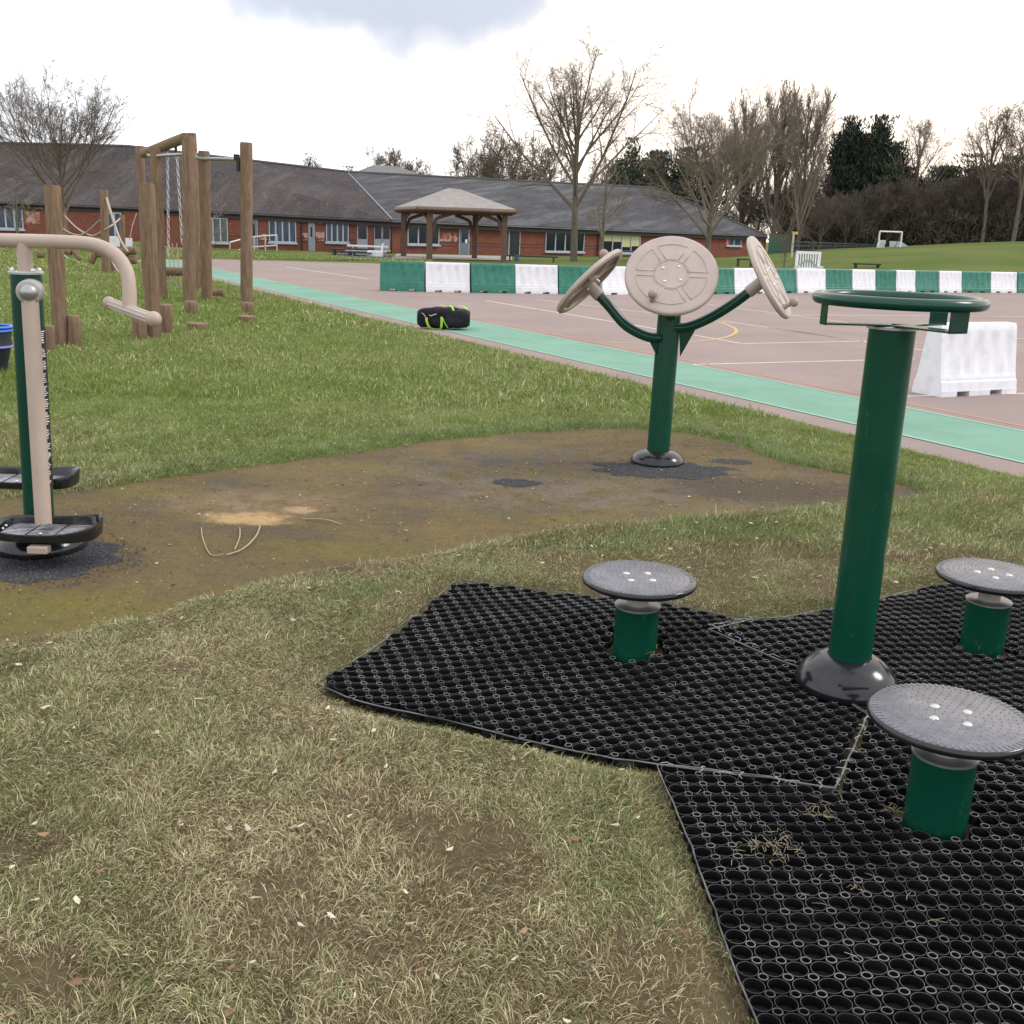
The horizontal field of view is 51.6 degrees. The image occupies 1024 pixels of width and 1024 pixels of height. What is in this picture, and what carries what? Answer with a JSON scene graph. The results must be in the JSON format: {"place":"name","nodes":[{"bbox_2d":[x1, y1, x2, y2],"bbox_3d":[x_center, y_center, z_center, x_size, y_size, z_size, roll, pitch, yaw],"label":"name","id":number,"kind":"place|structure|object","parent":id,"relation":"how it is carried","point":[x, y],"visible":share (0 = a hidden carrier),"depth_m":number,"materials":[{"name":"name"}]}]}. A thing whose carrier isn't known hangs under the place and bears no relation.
{"place":"outdoors","nodes":[
{"label":"outdoors","id":0,"kind":"place"},
{"bbox_2d":[391,254,511,259],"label":"path","id":1,"kind":"structure","parent":0,"point":[435,256],"depth_m":53.45,"materials":[{"name":"concrete"}]},
{"bbox_2d":[1,429,908,637],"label":"grit","id":2,"kind":"object","parent":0,"point":[207,514],"visible":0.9,"depth_m":6.00,"materials":[{"name":"gravel"}]},
{"bbox_2d":[0,428,922,643],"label":"dirt path","id":3,"kind":"structure","parent":0,"point":[187,560],"depth_m":5.91,"materials":[{"name":"soil"}]},
{"bbox_2d":[0,532,155,592],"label":"rubber crumb","id":4,"kind":"object","parent":3,"relation":"on","point":[80,568],"visible":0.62,"depth_m":4.70,"materials":[{"name":"rubber"}]},
{"bbox_2d":[0,233,161,560],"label":"pendulum stepper","id":5,"kind":"object","parent":3,"relation":"on","point":[38,530],"visible":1,"depth_m":4.61,"materials":[{"name":"green paint"}]},
{"bbox_2d":[15,428,837,588],"bbox_3d":[-0.555,-0.161,6.377,5.601,0.011,2.587,-6,17,-28],"label":"path debris","id":6,"kind":"object","parent":3,"relation":"on","point":[413,496],"visible":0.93,"depth_m":6.13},
{"bbox_2d":[486,478,543,486],"bbox_3d":[0.033,-0.180,6.529,0.372,0.010,0.260,6,15,14],"label":"rubber crumb","id":7,"kind":"object","parent":3,"relation":"on","point":[514,483],"visible":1,"depth_m":6.54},
{"bbox_2d":[573,458,760,482],"bbox_3d":[1.037,-0.285,7.060,1.302,0.010,0.717,2,15,0],"label":"rubber crumb","id":8,"kind":"object","parent":3,"relation":"on","point":[669,472],"visible":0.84,"depth_m":7.01,"materials":[{"name":"rubber"}]},
{"bbox_2d":[557,236,798,468],"bbox_3d":[1.060,-1.068,7.077,1.546,1.533,0.772,2,15,0],"label":"turning disc stand","id":9,"kind":"object","parent":3,"relation":"on","point":[670,280],"visible":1,"depth_m":6.86,"materials":[{"name":"green paint"}]},
{"bbox_2d":[0,233,1023,1023],"bbox_3d":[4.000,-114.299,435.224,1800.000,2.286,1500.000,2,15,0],"label":"ground","id":10,"kind":"structure","parent":0,"point":[992,257],"depth_m":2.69,"materials":[{"name":"plant"}]},
{"bbox_2d":[0,323,13,371],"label":"stacked tubs","id":11,"kind":"object","parent":10,"relation":"on","point":[6,344],"visible":0.91,"depth_m":10.19,"materials":[{"name":"blue"}]},
{"bbox_2d":[1,178,43,233],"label":"bare sapling","id":12,"kind":"object","parent":10,"relation":"on","point":[16,214],"visible":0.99,"depth_m":34.76,"materials":[{"name":"brown plant"}]},
{"bbox_2d":[45,325,54,351],"bbox_3d":[-5.205,-1.915,11.923,0.129,0.372,0.117,2,15,0],"label":"stepping log","id":13,"kind":"object","parent":10,"relation":"on","point":[50,336],"visible":0.66,"depth_m":11.87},
{"bbox_2d":[44,185,67,345],"bbox_3d":[-5.261,-2.790,12.246,0.213,1.894,0.180,2,15,0],"label":"timber post","id":14,"kind":"object","parent":10,"relation":"on","point":[54,226],"visible":0.88,"depth_m":12.18,"materials":[{"name":"wood"}]},
{"bbox_2d":[0,54,139,234],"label":"bare tree","id":15,"kind":"object","parent":10,"relation":"on","point":[89,127],"visible":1,"depth_m":41.29,"materials":[{"name":"brown plant"}]},
{"bbox_2d":[67,315,81,345],"bbox_3d":[-5.147,-2.092,12.469,0.170,0.441,0.158,2,15,0],"label":"stepping log","id":16,"kind":"object","parent":10,"relation":"on","point":[74,329],"visible":0.88,"depth_m":12.40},
{"bbox_2d":[36,190,137,272],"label":"rope bridge","id":17,"kind":"structure","parent":10,"relation":"on","point":[107,264],"depth_m":30.14,"materials":[{"name":"fabric"}]},
{"bbox_2d":[132,318,147,338],"bbox_3d":[-4.711,-2.283,13.413,0.190,0.358,0.186,2,15,0],"label":"stepping log","id":18,"kind":"object","parent":10,"relation":"on","point":[139,327],"visible":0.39,"depth_m":13.33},
{"bbox_2d":[139,183,160,338],"bbox_3d":[-4.552,-3.105,13.353,0.198,1.984,0.185,2,15,0],"label":"timber post","id":19,"kind":"object","parent":10,"relation":"on","point":[149,245],"visible":0.88,"depth_m":13.25,"materials":[{"name":"wood"}]},
{"bbox_2d":[160,304,172,333],"bbox_3d":[-4.636,-2.544,14.191,0.188,0.470,0.179,2,15,0],"label":"stepping log","id":20,"kind":"object","parent":10,"relation":"on","point":[166,312],"visible":0.7,"depth_m":14.11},
{"bbox_2d":[135,133,252,301],"bbox_3d":[-6.833,-6.080,21.596,1.693,3.382,5.498,-6,17,-29],"label":"climbing frame","id":21,"kind":"object","parent":10,"relation":"on","point":[195,271],"visible":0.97,"depth_m":19.76,"materials":[{"name":"wood"}]},
{"bbox_2d":[0,141,767,256],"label":"school building","id":22,"kind":"structure","parent":10,"relation":"on","point":[302,208],"depth_m":61.95,"materials":[{"name":"red brick"}]},
{"bbox_2d":[0,208,24,230],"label":"window","id":23,"kind":"structure","parent":22,"relation":"in","point":[5,224],"depth_m":53.79,"materials":[{"name":"grey"}]},
{"bbox_2d":[211,218,228,244],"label":"window","id":24,"kind":"structure","parent":22,"relation":"in","point":[216,221],"depth_m":56.36,"materials":[{"name":"grey"}]},
{"bbox_2d":[268,221,297,244],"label":"window","id":25,"kind":"structure","parent":22,"relation":"in","point":[285,230],"depth_m":57.15,"materials":[{"name":"grey"}]},
{"bbox_2d":[325,223,349,243],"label":"window","id":26,"kind":"structure","parent":22,"relation":"in","point":[335,233],"depth_m":57.86,"materials":[{"name":"grey"}]},
{"bbox_2d":[357,225,366,248],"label":"door","id":27,"kind":"structure","parent":22,"relation":"in","point":[361,229],"depth_m":58.17,"materials":[{"name":"grey"}]},
{"bbox_2d":[407,227,440,246],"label":"window","id":28,"kind":"structure","parent":22,"relation":"in","point":[416,236],"depth_m":59.95,"materials":[{"name":"grey"}]},
{"bbox_2d":[458,229,469,253],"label":"door","id":29,"kind":"structure","parent":22,"relation":"in","point":[464,234],"depth_m":62.20,"materials":[{"name":"blue"}]},
{"bbox_2d":[508,231,520,254],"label":"door","id":30,"kind":"structure","parent":22,"relation":"in","point":[513,236],"depth_m":64.93,"materials":[{"name":"grey"}]},
{"bbox_2d":[544,232,584,253],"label":"window","id":31,"kind":"structure","parent":22,"relation":"in","point":[554,242],"depth_m":67.75,"materials":[{"name":"grey"}]},
{"bbox_2d":[603,234,640,254],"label":"window","id":32,"kind":"structure","parent":22,"relation":"in","point":[611,242],"depth_m":71.71,"materials":[{"name":"yellow"}]},
{"bbox_2d":[359,165,416,173],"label":"hall building","id":33,"kind":"structure","parent":10,"relation":"on","point":[385,169],"depth_m":97.47,"materials":[{"name":"metal"}]},
{"bbox_2d":[365,146,410,170],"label":"distant tree","id":34,"kind":"object","parent":10,"relation":"on","point":[378,160],"visible":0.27,"depth_m":142.59,"materials":[{"name":"brown plant"}]},
{"bbox_2d":[393,188,517,261],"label":"gazebo","id":35,"kind":"object","parent":10,"relation":"on","point":[448,202],"visible":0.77,"depth_m":48.70,"materials":[{"name":"wood"}]},
{"bbox_2d":[443,135,502,177],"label":"distant tree","id":36,"kind":"object","parent":10,"relation":"on","point":[455,150],"visible":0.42,"depth_m":123.29,"materials":[{"name":"brown plant"}]},
{"bbox_2d":[4,432,942,1023],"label":"leaf litter","id":37,"kind":"object","parent":10,"relation":"on","point":[228,1012],"visible":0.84,"depth_m":2.65,"materials":[{"name":"plant"}]},
{"bbox_2d":[463,126,519,178],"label":"distant tree","id":38,"kind":"object","parent":10,"relation":"on","point":[493,168],"visible":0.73,"depth_m":119.42,"materials":[{"name":"brown plant"}]},
{"bbox_2d":[476,130,536,179],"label":"distant tree","id":39,"kind":"object","parent":10,"relation":"on","point":[518,163],"visible":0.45,"depth_m":120.44,"materials":[{"name":"brown plant"}]},
{"bbox_2d":[528,136,571,181],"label":"distant tree","id":40,"kind":"object","parent":10,"relation":"on","point":[547,165],"visible":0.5,"depth_m":119.51,"materials":[{"name":"brown plant"}]},
{"bbox_2d":[463,20,674,261],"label":"bare tree","id":41,"kind":"object","parent":10,"relation":"on","point":[575,164],"visible":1,"depth_m":52.70,"materials":[{"name":"brown plant"}]},
{"bbox_2d":[138,259,1023,477],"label":"sports court","id":42,"kind":"object","parent":10,"relation":"on","point":[829,369],"visible":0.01,"depth_m":17.67,"materials":[{"name":"asphalt"}]},
{"bbox_2d":[380,261,424,291],"bbox_3d":[-2.715,-5.827,26.186,1.079,0.720,0.376,-1,15,-11],"label":"road barrier","id":43,"kind":"object","parent":42,"relation":"on","point":[401,275],"visible":1,"depth_m":26.06,"materials":[{"name":"green plastic"}]},
{"bbox_2d":[417,305,469,329],"bbox_3d":[-1.063,-3.034,16.506,0.811,0.383,0.458,2,15,0],"label":"holdall bag","id":44,"kind":"object","parent":42,"relation":"on","point":[434,318],"visible":1,"depth_m":16.34,"materials":[{"name":"black fabric"}]},
{"bbox_2d":[424,262,469,292],"bbox_3d":[-1.624,-5.854,26.434,1.110,0.720,0.376,-2,15,-15],"label":"road barrier","id":45,"kind":"object","parent":42,"relation":"on","point":[445,277],"visible":1,"depth_m":26.32,"materials":[{"name":"white plastic"}]},
{"bbox_2d":[469,263,514,292],"bbox_3d":[-0.513,-5.897,26.744,1.152,0.720,0.376,-4,16,-20],"label":"road barrier","id":46,"kind":"object","parent":42,"relation":"on","point":[490,278],"visible":0.99,"depth_m":26.62,"materials":[{"name":"green plastic"}]},
{"bbox_2d":[514,264,557,293],"bbox_3d":[0.592,-5.958,27.122,1.137,0.720,0.376,-3,16,-18],"label":"road barrier","id":47,"kind":"object","parent":42,"relation":"on","point":[535,279],"visible":0.98,"depth_m":27.00,"materials":[{"name":"white plastic"}]},
{"bbox_2d":[557,265,599,293],"bbox_3d":[1.695,-6.023,27.514,1.159,0.720,0.376,-4,16,-21],"label":"road barrier","id":48,"kind":"object","parent":42,"relation":"on","point":[569,276],"visible":0.47,"depth_m":27.28,"materials":[{"name":"green plastic"}]},
{"bbox_2d":[166,260,1023,462],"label":"green track","id":49,"kind":"structure","parent":42,"relation":"on","point":[991,439],"depth_m":11.47,"materials":[{"name":"green paint"}]},
{"bbox_2d":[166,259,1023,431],"bbox_3d":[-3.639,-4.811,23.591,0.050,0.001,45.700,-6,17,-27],"label":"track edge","id":50,"kind":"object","parent":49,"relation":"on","point":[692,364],"visible":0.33,"depth_m":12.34,"materials":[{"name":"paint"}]},
{"bbox_2d":[600,266,628,294],"bbox_3d":[2.837,-6.141,28.114,1.405,0.720,0.376,-9,18,-36],"label":"road barrier","id":51,"kind":"object","parent":42,"relation":"on","point":[613,282],"visible":0.51,"depth_m":27.89,"materials":[{"name":"white plastic"}]},
{"bbox_2d":[254,275,1023,425],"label":"court line","id":52,"kind":"object","parent":42,"relation":"on","point":[709,364],"visible":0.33,"depth_m":12.66,"materials":[{"name":"paint"}]},
{"bbox_2d":[714,268,734,293],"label":"road barrier","id":53,"kind":"object","parent":42,"relation":"on","point":[725,285],"visible":0.48,"depth_m":30.22,"materials":[{"name":"green plastic"}]},
{"bbox_2d":[734,268,764,293],"bbox_3d":[6.919,-6.761,31.005,1.543,0.720,0.376,-10,19,-37],"label":"road barrier","id":54,"kind":"object","parent":42,"relation":"on","point":[744,278],"visible":0.48,"depth_m":30.66,"materials":[{"name":"white plastic"}]},
{"bbox_2d":[775,268,796,292],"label":"road barrier","id":55,"kind":"object","parent":42,"relation":"on","point":[787,276],"visible":0.38,"depth_m":32.06,"materials":[{"name":"green plastic"}]},
{"bbox_2d":[796,269,825,292],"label":"road barrier","id":56,"kind":"object","parent":42,"relation":"on","point":[810,280],"visible":0.94,"depth_m":32.76,"materials":[{"name":"white plastic"}]},
{"bbox_2d":[825,269,851,289],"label":"road barrier","id":57,"kind":"object","parent":42,"relation":"on","point":[838,278],"visible":0.78,"depth_m":33.59,"materials":[{"name":"green plastic"}]},
{"bbox_2d":[852,269,875,289],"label":"road barrier","id":58,"kind":"object","parent":42,"relation":"on","point":[862,279],"visible":0.75,"depth_m":34.18,"materials":[{"name":"white plastic"}]},
{"bbox_2d":[875,270,896,290],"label":"road barrier","id":59,"kind":"object","parent":42,"relation":"on","point":[885,280],"visible":0.8,"depth_m":34.73,"materials":[{"name":"green plastic"}]},
{"bbox_2d":[896,270,915,291],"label":"road barrier","id":60,"kind":"object","parent":42,"relation":"on","point":[905,280],"visible":0.82,"depth_m":35.26,"materials":[{"name":"white plastic"}]},
{"bbox_2d":[915,270,938,292],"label":"road barrier","id":61,"kind":"object","parent":42,"relation":"on","point":[926,281],"visible":0.92,"depth_m":35.84,"materials":[{"name":"green plastic"}]},
{"bbox_2d":[938,271,961,292],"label":"road barrier","id":62,"kind":"object","parent":42,"relation":"on","point":[949,281],"visible":0.93,"depth_m":36.45,"materials":[{"name":"white plastic"}]},
{"bbox_2d":[912,322,1016,396],"bbox_3d":[4.851,-1.632,11.248,1.129,0.745,0.396,-5,17,-26],"label":"road barrier","id":63,"kind":"object","parent":42,"relation":"on","point":[978,358],"visible":0.89,"depth_m":11.10,"materials":[{"name":"white plastic"}]},
{"bbox_2d":[961,271,990,292],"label":"road barrier","id":64,"kind":"object","parent":42,"relation":"on","point":[974,282],"visible":0.93,"depth_m":37.10,"materials":[{"name":"green plastic"}]},
{"bbox_2d":[990,272,1016,292],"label":"road barrier","id":65,"kind":"object","parent":42,"relation":"on","point":[1003,282],"visible":0.9,"depth_m":37.79,"materials":[{"name":"white plastic"}]},
{"bbox_2d":[316,579,867,790],"bbox_3d":[0.362,0.541,3.779,1.734,0.091,1.358,7,16,18],"label":"rubber mat","id":66,"kind":"object","parent":10,"relation":"on","point":[426,665],"visible":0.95,"depth_m":3.59,"materials":[{"name":"rubber"}]},
{"bbox_2d":[582,560,696,662],"bbox_3d":[0.456,0.381,3.871,0.414,0.315,0.414,2,15,0],"label":"stepping plate","id":67,"kind":"object","parent":66,"relation":"on","point":[639,590],"visible":1,"depth_m":3.82,"materials":[{"name":"green paint"}]},
{"bbox_2d":[462,635,1010,960],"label":"dead grass","id":68,"kind":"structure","parent":66,"relation":"on","point":[797,849],"depth_m":2.73,"materials":[{"name":"beige plant"}]},
{"bbox_2d":[572,148,632,259],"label":"bare sapling","id":69,"kind":"object","parent":10,"relation":"on","point":[604,211],"visible":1,"depth_m":49.97,"materials":[{"name":"brown plant"}]},
{"bbox_2d":[605,136,651,185],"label":"conifer tree","id":70,"kind":"object","parent":10,"relation":"on","point":[631,148],"visible":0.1,"depth_m":111.75,"materials":[{"name":"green plant"}]},
{"bbox_2d":[611,145,731,216],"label":"evergreen tree","id":71,"kind":"object","parent":10,"relation":"on","point":[674,176],"visible":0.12,"depth_m":106.11,"materials":[{"name":"green plant"}]},
{"bbox_2d":[628,73,817,251],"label":"bare tree","id":72,"kind":"object","parent":10,"relation":"on","point":[714,174],"visible":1,"depth_m":56.32,"materials":[{"name":"brown plant"}]},
{"bbox_2d":[700,89,773,224],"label":"poplar tree","id":73,"kind":"object","parent":10,"relation":"on","point":[749,188],"visible":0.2,"depth_m":94.30,"materials":[{"name":"brown plant"}]},
{"bbox_2d":[725,192,770,230],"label":"bush","id":74,"kind":"object","parent":10,"relation":"on","point":[734,215],"visible":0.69,"depth_m":94.52,"materials":[{"name":"brown plant"}]},
{"bbox_2d":[736,181,806,239],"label":"bush","id":75,"kind":"object","parent":10,"relation":"on","point":[772,203],"visible":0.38,"depth_m":93.80,"materials":[{"name":"brown plant"}]},
{"bbox_2d":[768,233,790,253],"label":"green fence","id":76,"kind":"object","parent":10,"relation":"on","point":[773,247],"visible":0.64,"depth_m":86.33,"materials":[{"name":"metal"}]},
{"bbox_2d":[739,78,820,253],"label":"poplar tree","id":77,"kind":"object","parent":10,"relation":"on","point":[779,177],"visible":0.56,"depth_m":90.91,"materials":[{"name":"brown plant"}]},
{"bbox_2d":[766,211,813,267],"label":"bare sapling","id":78,"kind":"object","parent":10,"relation":"on","point":[787,236],"visible":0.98,"depth_m":48.22,"materials":[{"name":"brown plant"}]},
{"bbox_2d":[794,251,822,268],"bbox_3d":[11.118,-9.168,39.694,0.934,1.147,0.535,2,15,0],"label":"white bench","id":79,"kind":"object","parent":10,"relation":"on","point":[797,266],"visible":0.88,"depth_m":39.82,"materials":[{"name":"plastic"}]},
{"bbox_2d":[777,79,841,251],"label":"poplar tree","id":80,"kind":"object","parent":10,"relation":"on","point":[800,185],"visible":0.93,"depth_m":86.67,"materials":[{"name":"brown plant"}]},
{"bbox_2d":[780,172,843,219],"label":"bush","id":81,"kind":"object","parent":10,"relation":"on","point":[824,186],"visible":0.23,"depth_m":93.81,"materials":[{"name":"brown plant"}]},
{"bbox_2d":[797,192,846,248],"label":"bush","id":82,"kind":"object","parent":10,"relation":"on","point":[819,214],"visible":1,"depth_m":84.26,"materials":[{"name":"brown plant"}]},
{"bbox_2d":[789,241,876,252],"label":"fence","id":83,"kind":"object","parent":10,"relation":"on","point":[835,245],"visible":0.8,"depth_m":84.37,"materials":[{"name":"grey"}]},
{"bbox_2d":[656,715,1023,1023],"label":"rubber mat","id":84,"kind":"object","parent":10,"relation":"on","point":[795,963],"visible":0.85,"depth_m":2.51,"materials":[{"name":"rubber"}]},
{"bbox_2d":[661,617,868,788],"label":"cable ties","id":85,"kind":"object","parent":84,"relation":"on","point":[784,660],"visible":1,"depth_m":3.17,"materials":[{"name":"grey"}]},
{"bbox_2d":[819,114,876,223],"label":"conifer tree","id":86,"kind":"object","parent":10,"relation":"on","point":[839,168],"visible":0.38,"depth_m":93.96,"materials":[{"name":"green plant"}]},
{"bbox_2d":[825,188,872,247],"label":"bush","id":87,"kind":"object","parent":10,"relation":"on","point":[851,211],"visible":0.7,"depth_m":87.91,"materials":[{"name":"brown plant"}]},
{"bbox_2d":[708,583,1023,718],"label":"rubber mat","id":88,"kind":"object","parent":10,"relation":"on","point":[916,637],"visible":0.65,"depth_m":4.06,"materials":[{"name":"rubber"}]},
{"bbox_2d":[794,289,989,706],"bbox_3d":[1.181,-0.034,3.459,0.523,1.328,0.523,2,15,0],"label":"wheel post","id":89,"kind":"object","parent":88,"relation":"on","point":[847,666],"visible":0.98,"depth_m":3.44,"materials":[{"name":"metal"}]},
{"bbox_2d":[847,181,897,233],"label":"bush","id":90,"kind":"object","parent":10,"relation":"on","point":[873,199],"visible":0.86,"depth_m":89.53,"materials":[{"name":"brown plant"}]},
{"bbox_2d":[847,113,925,223],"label":"conifer tree","id":91,"kind":"object","parent":10,"relation":"on","point":[875,166],"visible":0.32,"depth_m":93.18,"materials":[{"name":"green plant"}]},
{"bbox_2d":[863,174,920,228],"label":"bush","id":92,"kind":"object","parent":10,"relation":"on","point":[893,188],"visible":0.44,"depth_m":90.97,"materials":[{"name":"brown plant"}]},
{"bbox_2d":[776,202,1023,252],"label":"undergrowth","id":93,"kind":"object","parent":10,"relation":"on","point":[930,229],"visible":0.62,"depth_m":89.00,"materials":[{"name":"plant"}]},
{"bbox_2d":[880,175,947,242],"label":"bush","id":94,"kind":"object","parent":10,"relation":"on","point":[911,192],"visible":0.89,"depth_m":89.24,"materials":[{"name":"brown plant"}]},
{"bbox_2d":[884,114,962,209],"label":"bare tree","id":95,"kind":"object","parent":10,"relation":"on","point":[920,149],"visible":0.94,"depth_m":92.36,"materials":[{"name":"brown plant"}]},
{"bbox_2d":[867,683,1023,842],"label":"stepping plate","id":96,"kind":"object","parent":10,"relation":"on","point":[952,736],"visible":1,"depth_m":2.73,"materials":[{"name":"green paint"}]},
{"bbox_2d":[919,178,982,217],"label":"bush","id":97,"kind":"object","parent":10,"relation":"on","point":[951,193],"visible":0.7,"depth_m":90.30,"materials":[{"name":"brown plant"}]},
{"bbox_2d":[919,152,1015,215],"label":"evergreen tree","id":98,"kind":"object","parent":10,"relation":"on","point":[954,174],"visible":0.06,"depth_m":95.74,"materials":[{"name":"green plant"}]},
{"bbox_2d":[935,558,1023,658],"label":"stepping plate","id":99,"kind":"object","parent":10,"relation":"on","point":[988,605],"visible":1,"depth_m":4.03,"materials":[{"name":"green paint"}]},
{"bbox_2d":[949,162,1023,221],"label":"bush","id":100,"kind":"object","parent":10,"relation":"on","point":[976,195],"visible":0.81,"depth_m":89.00,"materials":[{"name":"brown plant"}]},
{"bbox_2d":[952,101,1023,241],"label":"bare tree","id":101,"kind":"object","parent":10,"relation":"on","point":[993,148],"visible":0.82,"depth_m":86.73,"materials":[{"name":"brown plant"}]},
{"bbox_2d":[981,168,1023,231],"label":"bush","id":102,"kind":"object","parent":10,"relation":"on","point":[1009,188],"visible":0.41,"depth_m":90.30,"materials":[{"name":"brown plant"}]},
{"bbox_2d":[985,99,1023,241],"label":"bare tree","id":103,"kind":"object","parent":10,"relation":"on","point":[1018,208],"visible":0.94,"depth_m":85.08,"materials":[{"name":"brown plant"}]},
{"bbox_2d":[0,0,1023,241],"label":"sky","id":104,"kind":"structure","parent":0,"point":[332,80],"materials":[{"name":"white"}]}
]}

